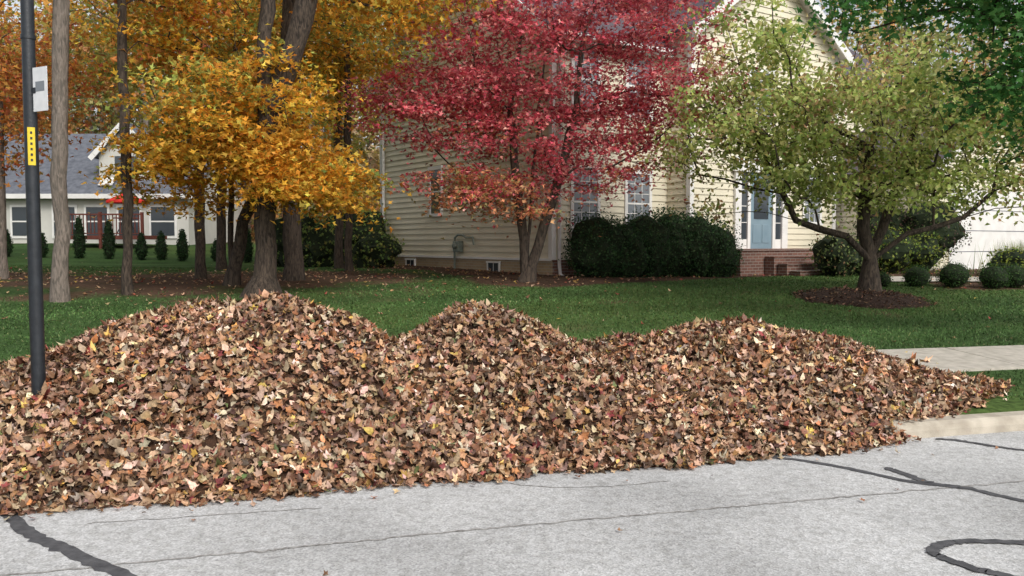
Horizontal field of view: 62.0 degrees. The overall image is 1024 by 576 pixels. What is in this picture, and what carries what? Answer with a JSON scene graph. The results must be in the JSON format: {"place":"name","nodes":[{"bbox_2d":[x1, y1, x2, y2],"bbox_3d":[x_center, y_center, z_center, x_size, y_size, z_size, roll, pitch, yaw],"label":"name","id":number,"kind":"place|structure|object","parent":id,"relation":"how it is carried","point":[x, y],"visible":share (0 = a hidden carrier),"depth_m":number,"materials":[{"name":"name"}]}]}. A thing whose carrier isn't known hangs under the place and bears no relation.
{"place":"outdoors","nodes":[
{"label":"outdoors","id":0,"kind":"place"},
{"bbox_2d":[12,207,26,235],"bbox_3d":[-21.100,-2.881,36.838,1.000,1.230,0.020,0,3,0],"label":"window","id":1,"kind":"structure","parent":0,"point":[19,228],"depth_m":36.83,"materials":[{"name":"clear glass"}]},
{"bbox_2d":[86,207,106,234],"bbox_3d":[-17.950,-2.881,36.838,0.900,1.230,0.020,0,3,0],"label":"window","id":2,"kind":"structure","parent":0,"point":[95,210],"depth_m":36.82,"materials":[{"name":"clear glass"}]},
{"bbox_2d":[88,123,118,160],"bbox_3d":[-17.625,-6.385,36.989,1.611,1.700,0.050,0,3,0],"label":"wing rake","id":3,"kind":"object","parent":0,"point":[93,154],"visible":0.5,"depth_m":36.98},
{"bbox_2d":[118,207,139,234],"bbox_3d":[-16.550,-2.881,36.838,0.900,1.230,0.020,0,3,0],"label":"window","id":4,"kind":"structure","parent":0,"point":[134,212],"depth_m":36.83,"materials":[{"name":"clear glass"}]},
{"bbox_2d":[151,207,174,235],"bbox_3d":[-15.100,-2.881,36.838,1.000,1.230,0.020,0,3,0],"label":"window","id":5,"kind":"structure","parent":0,"point":[167,228],"depth_m":36.83,"materials":[{"name":"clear glass"}]},
{"bbox_2d":[0,0,1022,148],"label":"sky","id":6,"kind":"structure","parent":0,"point":[15,1],"materials":[{"name":"white"}]},
{"bbox_2d":[0,431,1023,575],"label":"road","id":7,"kind":"structure","parent":0,"point":[890,532],"depth_m":4.95,"materials":[{"name":"asphalt"}]},
{"bbox_2d":[0,438,1023,575],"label":"road crack seal","id":8,"kind":"object","parent":7,"relation":"on","point":[18,524],"visible":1,"depth_m":4.71,"materials":[{"name":"asphalt"}]},
{"bbox_2d":[882,411,1023,438],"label":"curb","id":9,"kind":"structure","parent":7,"relation":"on","point":[980,423],"depth_m":7.31,"materials":[{"name":"concrete"}]},
{"bbox_2d":[0,151,1023,414],"bbox_3d":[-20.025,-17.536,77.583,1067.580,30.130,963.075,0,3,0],"label":"ground","id":10,"kind":"structure","parent":0,"point":[96,257],"depth_m":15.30,"materials":[{"name":"plant"}]},
{"bbox_2d":[7,228,13,256],"bbox_3d":[-17.197,-1.510,28.949,0.467,1.154,0.467,0,3,0],"label":"arborvitae","id":11,"kind":"object","parent":10,"relation":"on","point":[9,246],"visible":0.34,"depth_m":28.93,"materials":[{"name":"green plant"}]},
{"bbox_2d":[20,0,47,398],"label":"lamp post","id":12,"kind":"object","parent":10,"relation":"on","point":[35,88],"visible":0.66,"depth_m":6.13,"materials":[{"name":"metal"}]},
{"bbox_2d":[41,232,48,257],"bbox_3d":[-16.004,-1.438,28.963,0.452,1.020,0.494,1,3,20],"label":"arborvitae","id":13,"kind":"object","parent":10,"relation":"on","point":[45,249],"visible":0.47,"depth_m":28.91,"materials":[{"name":"green plant"}]},
{"bbox_2d":[0,0,116,65],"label":"woodland tree","id":14,"kind":"object","parent":10,"relation":"on","point":[37,37],"visible":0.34,"depth_m":23.87,"materials":[{"name":"orange plant"}]},
{"bbox_2d":[49,0,71,301],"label":"grey bark tree","id":15,"kind":"object","parent":10,"relation":"on","point":[59,291],"visible":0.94,"depth_m":13.91,"materials":[{"name":"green plant"}]},
{"bbox_2d":[0,3,139,278],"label":"woodland tree","id":16,"kind":"object","parent":10,"relation":"on","point":[10,80],"visible":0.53,"depth_m":18.01,"materials":[{"name":"orange plant"}]},
{"bbox_2d":[72,215,87,258],"bbox_3d":[-14.699,-1.661,28.952,0.454,1.626,0.473,0,3,0],"label":"arborvitae","id":17,"kind":"object","parent":10,"relation":"on","point":[79,242],"visible":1,"depth_m":28.85,"materials":[{"name":"green plant"}]},
{"bbox_2d":[102,218,116,258],"bbox_3d":[-13.704,-1.594,28.971,0.477,1.584,0.467,-2,4,-39],"label":"arborvitae","id":18,"kind":"object","parent":10,"relation":"on","point":[108,240],"visible":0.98,"depth_m":28.85,"materials":[{"name":"green plant"}]},
{"bbox_2d":[70,212,166,248],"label":"wooden deck","id":19,"kind":"structure","parent":10,"relation":"on","point":[99,223],"depth_m":33.52,"materials":[{"name":"wood"}]},
{"bbox_2d":[6,194,244,244],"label":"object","id":20,"kind":"object","parent":10,"relation":"on","point":[186,225],"visible":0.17,"depth_m":36.91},
{"bbox_2d":[10,205,26,237],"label":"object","id":21,"kind":"structure","parent":20,"relation":"attached to","point":[11,231],"depth_m":36.85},
{"bbox_2d":[84,205,109,234],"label":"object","id":22,"kind":"structure","parent":20,"relation":"attached to","point":[108,211],"depth_m":36.83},
{"bbox_2d":[4,134,209,193],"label":"roof front","id":23,"kind":"structure","parent":20,"relation":"on","point":[79,160],"depth_m":37.95,"materials":[{"name":"grey"}]},
{"bbox_2d":[6,194,191,198],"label":"fascia","id":24,"kind":"structure","parent":23,"relation":"attached to","point":[70,196],"depth_m":36.38,"materials":[{"name":"wood"}]},
{"bbox_2d":[99,154,154,179],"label":"gable wing","id":25,"kind":"structure","parent":20,"relation":"on","point":[105,160],"depth_m":37.35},
{"bbox_2d":[149,205,176,237],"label":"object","id":26,"kind":"structure","parent":20,"relation":"attached to","point":[175,223],"depth_m":36.85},
{"bbox_2d":[6,0,259,294],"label":"woodland tree","id":27,"kind":"object","parent":10,"relation":"on","point":[127,287],"visible":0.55,"depth_m":15.11,"materials":[{"name":"orange plant"}]},
{"bbox_2d":[134,232,147,259],"bbox_3d":[-12.598,-1.372,28.960,0.489,1.085,0.477,0,3,0],"label":"arborvitae","id":28,"kind":"object","parent":10,"relation":"on","point":[141,251],"visible":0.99,"depth_m":28.86,"materials":[{"name":"green plant"}]},
{"bbox_2d":[153,231,168,259],"bbox_3d":[-12.010,-1.398,29.166,0.493,1.143,0.453,0,3,0],"label":"arborvitae","id":29,"kind":"object","parent":10,"relation":"on","point":[161,248],"visible":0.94,"depth_m":29.06,"materials":[{"name":"green plant"}]},
{"bbox_2d":[175,229,189,260],"bbox_3d":[-11.193,-1.368,28.970,0.462,1.311,0.488,0,3,0],"label":"arborvitae","id":30,"kind":"object","parent":10,"relation":"on","point":[182,250],"visible":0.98,"depth_m":28.86,"materials":[{"name":"green plant"}]},
{"bbox_2d":[50,0,320,278],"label":"woodland tree","id":31,"kind":"object","parent":10,"relation":"on","point":[200,258],"visible":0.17,"depth_m":19.06,"materials":[{"name":"orange plant"}]},
{"bbox_2d":[0,0,411,285],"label":"golden maple tree","id":32,"kind":"object","parent":10,"relation":"on","point":[174,156],"visible":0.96,"depth_m":14.73,"materials":[{"name":"yellow plant"}]},
{"bbox_2d":[82,0,367,270],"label":"woodland tree","id":33,"kind":"object","parent":10,"relation":"on","point":[221,261],"visible":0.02,"depth_m":23.36,"materials":[{"name":"orange plant"}]},
{"bbox_2d":[243,228,253,262],"bbox_3d":[-8.991,-1.402,28.957,0.465,1.388,0.468,0,3,0],"label":"arborvitae","id":34,"kind":"object","parent":10,"relation":"on","point":[248,255],"visible":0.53,"depth_m":28.88,"materials":[{"name":"green plant"}]},
{"bbox_2d":[275,205,334,266],"bbox_3d":[-6.371,-1.173,26.045,2.784,2.757,2.488,0,3,0],"label":"understory shrub","id":35,"kind":"object","parent":10,"relation":"on","point":[309,222],"visible":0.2,"depth_m":25.44,"materials":[{"name":"green plant"}]},
{"bbox_2d":[301,213,356,267],"bbox_3d":[-5.594,-1.165,25.412,2.172,2.193,1.748,0,3,0],"label":"understory shrub","id":36,"kind":"object","parent":10,"relation":"on","point":[318,247],"visible":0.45,"depth_m":24.96,"materials":[{"name":"green plant"}]},
{"bbox_2d":[242,0,437,270],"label":"woodland tree","id":37,"kind":"object","parent":10,"relation":"on","point":[346,134],"visible":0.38,"depth_m":22.13,"materials":[{"name":"orange plant"}]},
{"bbox_2d":[308,198,392,264],"bbox_3d":[-5.028,-1.579,27.448,3.116,3.031,2.844,-2,4,-37],"label":"understory shrub","id":38,"kind":"object","parent":10,"relation":"on","point":[365,229],"visible":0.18,"depth_m":26.76,"materials":[{"name":"green plant"}]},
{"bbox_2d":[210,0,496,280],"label":"woodland tree","id":39,"kind":"object","parent":10,"relation":"on","point":[294,269],"visible":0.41,"depth_m":18.32,"materials":[{"name":"yellow plant"}]},
{"bbox_2d":[247,0,469,268],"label":"woodland tree","id":40,"kind":"object","parent":10,"relation":"on","point":[338,254],"visible":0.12,"depth_m":23.84,"materials":[{"name":"orange plant"}]},
{"bbox_2d":[352,226,404,267],"bbox_3d":[-3.946,-1.017,24.561,1.736,1.547,1.458,0,3,0],"label":"understory shrub","id":41,"kind":"object","parent":10,"relation":"on","point":[375,250],"visible":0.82,"depth_m":24.32,"materials":[{"name":"green plant"}]},
{"bbox_2d":[239,0,538,297],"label":"oak tree","id":42,"kind":"object","parent":10,"relation":"on","point":[264,276],"visible":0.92,"depth_m":15.06,"materials":[{"name":"yellow plant"}]},
{"bbox_2d":[395,257,552,274],"bbox_3d":[4.508,-0.551,28.302,15.000,1.100,9.000,-2,4,-35],"label":"foundation","id":43,"kind":"object","parent":10,"relation":"on","point":[544,267],"visible":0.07,"depth_m":23.15,"materials":[{"name":"beige brick"}]},
{"bbox_2d":[381,0,548,258],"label":"gable wall siding","id":44,"kind":"object","parent":43,"relation":"on","point":[415,230],"visible":0.3,"depth_m":23.98,"materials":[{"name":"plastic"}]},
{"bbox_2d":[379,88,381,212],"bbox_3d":[-4.225,-3.810,27.455,0.011,5.500,0.130,-2,4,-35],"label":"corner board","id":45,"kind":"object","parent":44,"relation":"attached to","point":[380,166],"visible":0.29,"depth_m":27.43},
{"bbox_2d":[381,101,384,220],"bbox_3d":[-4.167,-3.366,27.138,0.088,5.553,0.316,2,4,30],"label":"downspout back","id":46,"kind":"object","parent":44,"relation":"attached to","point":[383,172],"visible":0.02,"depth_m":27.18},
{"bbox_2d":[428,165,442,216],"bbox_3d":[-2.217,-2.790,24.621,0.086,1.448,0.770,-2,4,-35],"label":"window gable","id":47,"kind":"structure","parent":44,"relation":"attached to","point":[434,190],"depth_m":24.62,"materials":[{"name":"grey glass"}]},
{"bbox_2d":[452,234,474,268],"bbox_3d":[-1.348,-0.987,23.311,0.245,1.010,1.059,-2,4,-35],"label":"utility meter","id":48,"kind":"object","parent":44,"relation":"attached to","point":[457,246],"visible":0.96,"depth_m":23.46,"materials":[{"name":"paint"}]},
{"bbox_2d":[512,0,550,33],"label":"rake board","id":49,"kind":"object","parent":44,"relation":"attached to","point":[524,8],"visible":0.2,"depth_m":19.99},
{"bbox_2d":[548,47,551,259],"bbox_3d":[0.904,-3.415,20.149,0.011,5.500,0.120,-2,4,-35],"label":"corner board","id":50,"kind":"object","parent":44,"relation":"attached to","point":[549,228],"visible":0.36,"depth_m":20.20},
{"bbox_2d":[398,255,551,260],"bbox_3d":[-1.651,-0.867,23.961,0.043,0.060,9.000,-2,4,-35],"label":"water table","id":51,"kind":"object","parent":43,"relation":"on","point":[494,258],"visible":0.64,"depth_m":23.31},
{"bbox_2d":[553,260,582,274],"bbox_3d":[2.519,-0.176,21.402,3.770,1.097,0.027,-2,4,-35],"label":"front foundation face","id":52,"kind":"object","parent":43,"relation":"attached to","point":[564,271],"visible":0.14,"depth_m":20.47},
{"bbox_2d":[556,46,667,259],"bbox_3d":[2.514,-3.473,21.222,3.800,5.500,0.031,-2,4,-35],"label":"front wall siding","id":53,"kind":"object","parent":52,"relation":"on","point":[659,194],"visible":0.27,"depth_m":21.22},
{"bbox_2d":[551,40,555,259],"bbox_3d":[0.990,-3.414,20.130,0.131,5.500,0.012,-2,4,-35],"label":"corner board","id":54,"kind":"object","parent":53,"relation":"attached to","point":[553,241],"visible":0.36,"depth_m":20.21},
{"bbox_2d":[570,170,573,232],"bbox_3d":[1.443,-2.083,20.524,0.090,1.500,0.056,-2,4,-35],"label":"casing","id":55,"kind":"object","parent":53,"relation":"attached to","point":[571,202],"visible":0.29,"depth_m":20.50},
{"bbox_2d":[558,35,670,57],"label":"eave fascia","id":56,"kind":"structure","parent":53,"relation":"attached to","point":[617,46],"depth_m":20.88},
{"bbox_2d":[557,37,570,275],"bbox_3d":[1.225,-3.025,20.052,0.089,5.775,0.431,-2,4,-35],"label":"downspout","id":57,"kind":"object","parent":56,"relation":"attached to","point":[559,234],"visible":0.4,"depth_m":20.22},
{"bbox_2d":[624,173,627,223],"bbox_3d":[2.876,-2.137,21.527,0.090,1.500,0.056,-2,4,-35],"label":"casing","id":58,"kind":"object","parent":53,"relation":"attached to","point":[626,200],"visible":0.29,"depth_m":21.50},
{"bbox_2d":[0,289,1014,520],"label":"leaf pile","id":59,"kind":"object","parent":10,"relation":"on","point":[278,395],"visible":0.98,"depth_m":6.53,"materials":[{"name":"plant"}]},
{"bbox_2d":[0,0,1023,239],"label":"distant woods","id":60,"kind":"object","parent":10,"relation":"on","point":[371,157],"visible":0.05,"depth_m":51.07,"materials":[{"name":"green plant"}]},
{"bbox_2d":[0,254,1023,351],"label":"fallen leaves","id":61,"kind":"object","parent":10,"relation":"on","point":[288,285],"visible":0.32,"depth_m":18.44,"materials":[{"name":"brown plant"}]},
{"bbox_2d":[327,0,775,282],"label":"red maple tree","id":62,"kind":"object","parent":10,"relation":"on","point":[476,110],"visible":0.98,"depth_m":17.35,"materials":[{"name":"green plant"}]},
{"bbox_2d":[558,204,745,277],"bbox_3d":[3.330,-0.927,20.363,5.043,2.252,1.832,-1,3,-23],"label":"yew hedge","id":63,"kind":"object","parent":10,"relation":"on","point":[664,245],"visible":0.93,"depth_m":19.95,"materials":[{"name":"green plant"}]},
{"bbox_2d":[694,0,835,247],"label":"wing front siding","id":64,"kind":"object","parent":10,"relation":"on","point":[801,237],"visible":0.24,"depth_m":22.74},
{"bbox_2d":[686,33,690,215],"bbox_3d":[4.486,-3.671,21.647,0.011,5.850,0.120,-2,4,-35],"label":"corner board","id":65,"kind":"object","parent":64,"relation":"attached to","point":[688,174],"depth_m":21.67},
{"bbox_2d":[654,0,723,37],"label":"wing roof","id":66,"kind":"structure","parent":64,"relation":"on","point":[700,3],"depth_m":22.26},
{"bbox_2d":[689,32,695,215],"bbox_3d":[4.577,-3.670,21.631,0.141,5.850,0.011,-2,4,-35],"label":"corner board","id":67,"kind":"object","parent":64,"relation":"attached to","point":[692,187],"depth_m":21.66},
{"bbox_2d":[692,0,738,36],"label":"wing rake","id":68,"kind":"object","parent":64,"relation":"attached to","point":[723,6],"visible":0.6,"depth_m":21.44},
{"bbox_2d":[521,0,916,93],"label":"roof front","id":69,"kind":"structure","parent":64,"relation":"on","point":[620,27],"depth_m":21.95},
{"bbox_2d":[733,171,741,248],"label":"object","id":70,"kind":"object","parent":64,"relation":"attached to","point":[736,204],"visible":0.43,"depth_m":22.64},
{"bbox_2d":[741,173,746,238],"bbox_3d":[6.200,-2.199,22.847,0.280,1.780,0.015,-2,4,-35],"label":"sidelight","id":71,"kind":"object","parent":64,"relation":"attached to","point":[744,218],"visible":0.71,"depth_m":22.87,"materials":[{"name":"grey glass"}]},
{"bbox_2d":[746,172,750,248],"bbox_3d":[6.373,-2.075,22.956,0.116,2.080,0.063,-2,4,-35],"label":"door trim","id":72,"kind":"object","parent":64,"relation":"attached to","point":[748,236],"visible":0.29,"depth_m":22.94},
{"bbox_2d":[750,172,771,248],"bbox_3d":[6.794,-2.091,23.261,0.920,2.080,0.032,-2,4,-35],"label":"door","id":73,"kind":"structure","parent":64,"relation":"in","point":[761,222],"depth_m":23.26,"materials":[{"name":"wood"}]},
{"bbox_2d":[753,224,759,242],"bbox_3d":[6.641,-1.475,23.172,0.290,0.500,0.010,-2,4,-35],"label":"door panel","id":74,"kind":"structure","parent":73,"relation":"attached to","point":[756,233],"depth_m":23.17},
{"bbox_2d":[762,225,768,242],"bbox_3d":[6.960,-1.487,23.396,0.290,0.500,0.010,-2,4,-35],"label":"door panel","id":75,"kind":"structure","parent":73,"relation":"attached to","point":[765,233],"depth_m":23.39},
{"bbox_2d":[771,185,775,248],"bbox_3d":[7.224,-2.107,23.552,0.116,2.080,0.063,-2,4,-35],"label":"door trim","id":76,"kind":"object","parent":64,"relation":"attached to","point":[773,228],"visible":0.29,"depth_m":23.54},
{"bbox_2d":[775,189,780,238],"bbox_3d":[7.379,-2.244,23.673,0.280,1.780,0.015,-2,4,-35],"label":"sidelight","id":77,"kind":"object","parent":64,"relation":"attached to","point":[778,229],"visible":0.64,"depth_m":23.69,"materials":[{"name":"grey glass"}]},
{"bbox_2d":[781,179,787,247],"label":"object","id":78,"kind":"object","parent":64,"relation":"attached to","point":[784,232],"visible":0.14,"depth_m":23.78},
{"bbox_2d":[801,166,822,224],"bbox_3d":[8.654,-2.660,24.533,0.920,1.698,0.086,-2,4,-35],"label":"window wing","id":79,"kind":"structure","parent":64,"relation":"attached to","point":[807,215],"depth_m":24.56,"materials":[{"name":"white glass"}]},
{"bbox_2d":[798,0,847,65],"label":"wing soffit","id":80,"kind":"structure","parent":64,"relation":"attached to","point":[841,57],"depth_m":24.45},
{"bbox_2d":[806,0,854,63],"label":"wing rake","id":81,"kind":"object","parent":64,"relation":"attached to","point":[847,54],"visible":0.44,"depth_m":24.32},
{"bbox_2d":[832,56,838,236],"bbox_3d":[9.515,-3.857,25.087,0.160,5.850,0.011,-2,4,-35],"label":"corner board","id":82,"kind":"object","parent":64,"relation":"attached to","point":[834,214],"visible":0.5,"depth_m":25.15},
{"bbox_2d":[837,83,902,144],"bbox_3d":[11.153,-3.800,27.269,5.100,5.500,0.032,-2,4,-35],"label":"front siding","id":83,"kind":"object","parent":64,"relation":"attached to","point":[851,125],"depth_m":26.82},
{"bbox_2d":[732,250,813,275],"bbox_3d":[6.933,-0.401,22.752,4.000,1.200,1.227,-2,4,-35],"label":"porch","id":84,"kind":"object","parent":10,"relation":"on","point":[753,263],"visible":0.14,"depth_m":21.45,"materials":[{"name":"red brick"}]},
{"bbox_2d":[736,248,811,250],"bbox_3d":[6.942,-1.023,22.705,4.060,0.043,1.255,-2,4,-35],"label":"porch cap","id":85,"kind":"object","parent":84,"relation":"on","point":[791,249],"visible":0.57,"depth_m":21.95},
{"bbox_2d":[765,257,813,275],"bbox_3d":[7.756,-0.295,22.368,3.100,1.030,0.286,-2,4,-35],"label":"step","id":86,"kind":"object","parent":10,"relation":"on","point":[771,267],"visible":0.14,"depth_m":21.52,"materials":[{"name":"red brick"}]},
{"bbox_2d":[778,264,819,275],"bbox_3d":[8.017,-0.197,22.165,3.110,0.855,0.286,-2,4,-35],"label":"step","id":87,"kind":"object","parent":10,"relation":"on","point":[783,270],"visible":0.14,"depth_m":21.32,"materials":[{"name":"red brick"}]},
{"bbox_2d":[627,0,1023,291],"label":"crabapple tree","id":88,"kind":"object","parent":10,"relation":"on","point":[877,104],"visible":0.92,"depth_m":15.51,"materials":[{"name":"green plant"}]},
{"bbox_2d":[804,225,882,277],"bbox_3d":[8.225,-0.762,21.067,1.965,1.604,1.610,0,3,0],"label":"garden shrub","id":89,"kind":"object","parent":10,"relation":"on","point":[836,256],"visible":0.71,"depth_m":20.67,"materials":[{"name":"green plant"}]},
{"bbox_2d":[792,289,931,308],"bbox_3d":[6.633,0.192,16.153,2.592,0.316,2.670,0,3,0],"label":"mulch bed","id":90,"kind":"object","parent":10,"relation":"on","point":[875,300],"visible":0.69,"depth_m":15.48,"materials":[{"name":"wood"}]},
{"bbox_2d":[790,285,937,308],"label":"fallen leaves","id":91,"kind":"object","parent":90,"relation":"on","point":[891,292],"visible":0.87,"depth_m":15.80,"materials":[{"name":"brown plant"}]},
{"bbox_2d":[880,271,892,286],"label":"boxwood shrub","id":92,"kind":"object","parent":10,"relation":"on","point":[885,278],"visible":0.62,"depth_m":18.49,"materials":[{"name":"green plant"}]},
{"bbox_2d":[773,0,1023,170],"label":"green maple tree","id":93,"kind":"object","parent":10,"relation":"on","point":[990,14],"visible":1,"depth_m":11.12,"materials":[{"name":"green plant"}]},
{"bbox_2d":[857,221,951,273],"bbox_3d":[9.973,-0.939,21.844,2.437,1.788,1.795,0,3,0],"label":"garden shrub","id":94,"kind":"object","parent":10,"relation":"on","point":[925,251],"visible":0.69,"depth_m":21.50,"materials":[{"name":"green plant"}]},
{"bbox_2d":[849,195,971,264],"bbox_3d":[10.708,-1.546,23.031,3.085,2.125,1.785,2,4,30],"label":"garden shrub","id":95,"kind":"object","parent":10,"relation":"on","point":[922,217],"visible":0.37,"depth_m":22.41,"materials":[{"name":"green plant"}]},
{"bbox_2d":[901,264,933,286],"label":"boxwood shrub","id":96,"kind":"object","parent":10,"relation":"on","point":[916,276],"visible":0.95,"depth_m":18.45,"materials":[{"name":"green plant"}]},
{"bbox_2d":[935,261,973,287],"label":"boxwood shrub","id":97,"kind":"object","parent":10,"relation":"on","point":[952,275],"visible":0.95,"depth_m":18.33,"materials":[{"name":"green plant"}]},
{"bbox_2d":[928,114,1023,267],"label":"garage front siding","id":98,"kind":"object","parent":10,"relation":"on","point":[980,187],"visible":0.11,"depth_m":24.76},
{"bbox_2d":[836,100,977,176],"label":"garage roof","id":99,"kind":"structure","parent":98,"relation":"on","point":[883,172],"depth_m":25.40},
{"bbox_2d":[974,263,1012,288],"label":"boxwood shrub","id":100,"kind":"object","parent":10,"relation":"on","point":[993,276],"visible":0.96,"depth_m":18.14,"materials":[{"name":"green plant"}]},
{"bbox_2d":[966,238,1023,272],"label":"ornamental grass","id":101,"kind":"object","parent":10,"relation":"on","point":[1011,246],"depth_m":22.08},
{"bbox_2d":[981,246,1023,267],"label":"garden shrub","id":102,"kind":"object","parent":10,"relation":"on","point":[1006,257],"visible":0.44,"depth_m":20.57,"materials":[{"name":"green plant"}]},
{"bbox_2d":[1002,262,1023,287],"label":"boxwood shrub","id":103,"kind":"object","parent":10,"relation":"on","point":[1017,274],"visible":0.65,"depth_m":18.30,"materials":[{"name":"green plant"}]},
{"bbox_2d":[666,33,687,218],"bbox_3d":[4.285,-3.688,21.970,0.029,5.850,0.820,-2,4,-35],"label":"wing side siding","id":104,"kind":"object","parent":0,"point":[679,193],"visible":0.21,"depth_m":22.02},
{"bbox_2d":[836,175,927,238],"bbox_3d":[10.301,-2.005,24.633,0.030,2.800,3.480,-2,4,-35],"label":"garage side siding","id":105,"kind":"object","parent":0,"point":[843,217],"depth_m":25.15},
{"bbox_2d":[878,345,1023,371],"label":"sidewalk","id":106,"kind":"structure","parent":0,"point":[985,358],"depth_m":10.14,"materials":[{"name":"concrete"}]},
{"bbox_2d":[948,188,1023,268],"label":"garage door","id":107,"kind":"structure","parent":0,"point":[995,229],"depth_m":25.03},
{"bbox_3d":[1.796,-4.297,20.633,0.970,0.090,0.086,-2,4,-35],"label":"sill","id":108,"kind":"object","parent":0,"visible":0},
{"bbox_2d":[575,48,597,109],"bbox_3d":[1.788,-5.042,20.604,0.750,1.400,0.007,-2,4,-35],"label":"glass","id":109,"kind":"object","parent":108,"relation":"on","point":[585,87],"visible":0.29,"depth_m":20.64,"materials":[{"name":"grey"}]},
{"bbox_3d":[3.229,-4.351,21.636,0.970,0.090,0.086,-2,4,-35],"label":"sill","id":110,"kind":"object","parent":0,"visible":0},
{"bbox_2d":[629,59,649,115],"bbox_3d":[3.221,-5.096,21.607,0.750,1.400,0.007,-2,4,-35],"label":"glass","id":111,"kind":"object","parent":110,"relation":"on","point":[639,70],"visible":0.07,"depth_m":21.57,"materials":[{"name":"grey"}]},
{"bbox_3d":[1.796,-1.302,20.796,0.970,0.090,0.086,-2,4,-35],"label":"sill","id":112,"kind":"object","parent":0,"visible":0},
{"bbox_2d":[574,170,596,226],"bbox_3d":[1.788,-2.096,20.764,0.750,1.500,0.007,-2,4,-35],"label":"glass","id":113,"kind":"object","parent":112,"relation":"on","point":[584,208],"visible":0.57,"depth_m":20.74,"materials":[{"name":"grey"}]},
{"bbox_3d":[3.229,-1.356,21.799,0.970,0.090,0.086,-2,4,-35],"label":"sill","id":114,"kind":"object","parent":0,"visible":0},
{"bbox_2d":[628,174,648,221],"bbox_3d":[3.221,-2.150,21.767,0.750,1.500,0.007,-2,4,-35],"label":"glass","id":115,"kind":"object","parent":114,"relation":"on","point":[643,189],"visible":0.57,"depth_m":21.76,"materials":[{"name":"grey"}]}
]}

